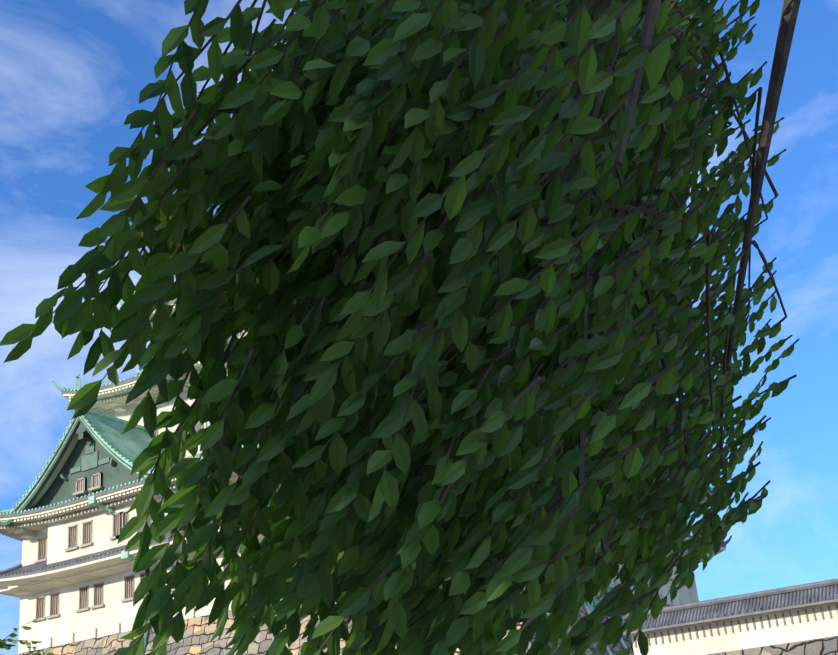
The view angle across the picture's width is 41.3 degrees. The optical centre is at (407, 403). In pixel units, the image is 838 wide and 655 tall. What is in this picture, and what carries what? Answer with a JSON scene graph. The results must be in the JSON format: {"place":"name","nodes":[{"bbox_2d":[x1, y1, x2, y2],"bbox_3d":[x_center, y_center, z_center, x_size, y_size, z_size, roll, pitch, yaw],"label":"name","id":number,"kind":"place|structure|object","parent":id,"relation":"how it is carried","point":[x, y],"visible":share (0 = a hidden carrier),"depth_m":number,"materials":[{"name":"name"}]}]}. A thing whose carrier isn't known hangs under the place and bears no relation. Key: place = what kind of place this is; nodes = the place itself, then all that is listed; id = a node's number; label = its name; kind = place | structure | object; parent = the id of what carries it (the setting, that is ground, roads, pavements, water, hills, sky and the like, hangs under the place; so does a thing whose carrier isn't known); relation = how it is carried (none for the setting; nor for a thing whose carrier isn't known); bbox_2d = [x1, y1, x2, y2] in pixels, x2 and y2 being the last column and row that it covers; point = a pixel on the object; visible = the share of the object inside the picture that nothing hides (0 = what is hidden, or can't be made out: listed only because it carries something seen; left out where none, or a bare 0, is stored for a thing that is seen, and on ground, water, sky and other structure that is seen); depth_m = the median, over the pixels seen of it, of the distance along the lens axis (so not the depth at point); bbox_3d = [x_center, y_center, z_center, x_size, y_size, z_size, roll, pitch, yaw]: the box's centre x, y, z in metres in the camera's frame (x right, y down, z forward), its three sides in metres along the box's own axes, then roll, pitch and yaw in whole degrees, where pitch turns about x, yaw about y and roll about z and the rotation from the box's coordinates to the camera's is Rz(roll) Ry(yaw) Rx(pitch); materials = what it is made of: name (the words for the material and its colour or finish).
{"place":"outdoors","nodes":[
{"label":"outdoors","id":0,"kind":"place"},
{"bbox_2d":[0,619,54,654],"bbox_3d":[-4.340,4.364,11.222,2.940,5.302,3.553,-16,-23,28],"label":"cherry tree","id":1,"kind":"object","parent":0,"point":[3,643],"depth_m":11.58,"materials":[{"name":"green plant"}]},
{"bbox_2d":[0,0,800,654],"bbox_3d":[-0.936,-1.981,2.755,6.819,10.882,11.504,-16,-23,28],"label":"zelkova tree","id":2,"kind":"object","parent":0,"point":[326,156],"depth_m":2.97,"materials":[{"name":"green plant"}]},
{"bbox_2d":[0,0,837,654],"label":"sky","id":3,"kind":"structure","parent":0,"point":[72,72],"materials":[{"name":"blue"}]},
{"bbox_2d":[631,602,837,654],"bbox_3d":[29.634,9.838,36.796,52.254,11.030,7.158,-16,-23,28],"label":"side wall","id":4,"kind":"structure","parent":0,"point":[789,632],"depth_m":46.24,"materials":[{"name":"white paint"}]},
{"bbox_2d":[623,585,837,633],"bbox_3d":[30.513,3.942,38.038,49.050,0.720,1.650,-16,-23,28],"label":"side wall tiles","id":5,"kind":"object","parent":4,"relation":"on","point":[809,595],"depth_m":46.85,"materials":[{"name":"grey tile"}]},
{"bbox_2d":[623,578,837,634],"bbox_3d":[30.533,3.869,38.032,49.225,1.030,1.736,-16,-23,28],"label":"wall trim","id":6,"kind":"structure","parent":4,"relation":"on","point":[783,590],"depth_m":46.85,"materials":[{"name":"grey tile"}]},
{"bbox_2d":[634,604,837,647],"bbox_3d":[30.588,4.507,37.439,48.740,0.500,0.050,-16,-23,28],"label":"rafters","id":7,"kind":"object","parent":4,"relation":"attached to","point":[806,614],"visible":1,"depth_m":46.80,"materials":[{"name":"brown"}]},
{"label":"ground","id":8,"kind":"structure","parent":0,"visible":0},
{"bbox_2d":[15,585,671,654],"bbox_3d":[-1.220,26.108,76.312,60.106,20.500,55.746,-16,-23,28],"label":"stone base","id":9,"kind":"object","parent":8,"relation":"on","point":[198,634],"visible":0.12,"depth_m":66.35,"materials":[{"name":"beige stone"}]},
{"bbox_2d":[18,391,698,653],"bbox_3d":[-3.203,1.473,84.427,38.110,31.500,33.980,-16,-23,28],"label":"plaster walls","id":10,"kind":"structure","parent":9,"relation":"on","point":[115,615],"depth_m":73.62,"materials":[{"name":"white paint"}]},
{"bbox_2d":[33,353,183,507],"bbox_3d":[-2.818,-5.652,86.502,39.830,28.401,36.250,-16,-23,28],"label":"gable roof","id":11,"kind":"structure","parent":10,"relation":"on","point":[133,443],"depth_m":75.69,"materials":[{"name":"teal metal"}]},
{"bbox_2d":[0,300,713,512],"bbox_3d":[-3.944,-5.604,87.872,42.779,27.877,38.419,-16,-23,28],"label":"copper hips","id":12,"kind":"object","parent":11,"relation":"on","point":[78,382],"depth_m":82.59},
{"bbox_2d":[39,330,280,616],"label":"window","id":13,"kind":"structure","parent":10,"relation":"on","point":[90,539],"depth_m":73.63,"materials":[{"name":"brown wood"}]},
{"bbox_2d":[32,333,692,621],"bbox_3d":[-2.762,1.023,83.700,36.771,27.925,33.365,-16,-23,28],"label":"window frame","id":14,"kind":"object","parent":10,"relation":"attached to","point":[113,537],"visible":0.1,"depth_m":73.46,"materials":[{"name":"beige wood"}]},
{"bbox_2d":[38,330,681,617],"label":"window bars","id":15,"kind":"object","parent":14,"relation":"in","point":[73,537],"depth_m":73.66,"materials":[{"name":"brown wood"}]},
{"bbox_2d":[0,252,725,597],"bbox_3d":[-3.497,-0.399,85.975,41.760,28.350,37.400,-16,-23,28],"label":"soffit","id":16,"kind":"structure","parent":10,"relation":"attached to","point":[108,402],"depth_m":74.30,"materials":[{"name":"paint"}]},
{"bbox_2d":[0,286,712,526],"bbox_3d":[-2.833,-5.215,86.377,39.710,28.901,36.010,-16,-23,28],"label":"bargeboard","id":17,"kind":"object","parent":16,"relation":"on","point":[80,428],"visible":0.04,"depth_m":75.00,"materials":[{"name":"green metal"}]},
{"bbox_2d":[13,291,242,511],"bbox_3d":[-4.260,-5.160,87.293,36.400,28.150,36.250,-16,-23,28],"label":"soffit","id":18,"kind":"structure","parent":17,"relation":"attached to","point":[73,443],"depth_m":75.87,"materials":[{"name":"paint"}]},
{"bbox_2d":[0,299,712,515],"bbox_3d":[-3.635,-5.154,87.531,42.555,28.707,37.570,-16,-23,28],"label":"plain copper beads","id":19,"kind":"object","parent":18,"relation":"attached to","point":[97,492],"visible":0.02,"depth_m":73.65},
{"bbox_2d":[1,370,712,521],"bbox_3d":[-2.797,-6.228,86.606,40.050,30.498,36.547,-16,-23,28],"label":"copper gable trim","id":20,"kind":"structure","parent":18,"relation":"on","point":[106,416],"depth_m":75.27,"materials":[{"name":"teal metal"}]},
{"bbox_2d":[34,333,238,508],"bbox_3d":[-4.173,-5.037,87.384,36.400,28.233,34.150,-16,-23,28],"label":"gable","id":21,"kind":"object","parent":20,"relation":"on","point":[60,489],"visible":0.02,"depth_m":75.14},
{"bbox_2d":[60,443,115,480],"bbox_3d":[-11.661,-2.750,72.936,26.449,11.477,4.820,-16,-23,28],"label":"gable ornament","id":22,"kind":"object","parent":21,"relation":"attached to","point":[90,458],"visible":0.17,"depth_m":74.74,"materials":[{"name":"green metal"}]},
{"bbox_2d":[0,299,725,578],"bbox_3d":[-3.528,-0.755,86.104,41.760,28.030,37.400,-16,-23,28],"label":"roof trim","id":23,"kind":"structure","parent":16,"relation":"attached to","point":[75,501],"depth_m":72.75,"materials":[{"name":"grey tile"}]},
{"bbox_2d":[185,453,202,459],"bbox_3d":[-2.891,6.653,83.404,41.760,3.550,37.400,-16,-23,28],"label":"roof top","id":24,"kind":"structure","parent":23,"relation":"on","point":[197,455],"depth_m":76.53,"materials":[{"name":"green metal"}]},
{"bbox_2d":[0,534,726,575],"bbox_3d":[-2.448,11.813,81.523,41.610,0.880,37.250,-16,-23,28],"label":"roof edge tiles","id":25,"kind":"object","parent":16,"relation":"on","point":[117,551],"visible":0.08,"depth_m":72.05,"materials":[{"name":"grey tile"}]},
{"bbox_2d":[2,505,268,575],"bbox_3d":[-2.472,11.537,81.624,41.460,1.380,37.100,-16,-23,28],"label":"tiled roof","id":26,"kind":"structure","parent":25,"relation":"on","point":[39,565],"depth_m":73.30,"materials":[{"name":"grey tile"}]},
{"bbox_2d":[0,535,731,573],"bbox_3d":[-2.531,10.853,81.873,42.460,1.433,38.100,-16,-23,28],"label":"plain hip tiles","id":27,"kind":"object","parent":25,"relation":"on","point":[20,565],"visible":0.12,"depth_m":77.25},
{"bbox_2d":[585,600,599,611],"bbox_3d":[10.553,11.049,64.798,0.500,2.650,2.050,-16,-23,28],"label":"copper shutters","id":28,"kind":"object","parent":9,"relation":"on","point":[591,607],"visible":0.23,"depth_m":64.15,"materials":[{"name":"teal metal"}]},
{"bbox_2d":[88,374,659,654],"bbox_3d":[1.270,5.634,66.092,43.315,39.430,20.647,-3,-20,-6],"label":"downpipes","id":29,"kind":"object","parent":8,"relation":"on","point":[92,500],"depth_m":69.20,"materials":[{"name":"metal"}]}
]}

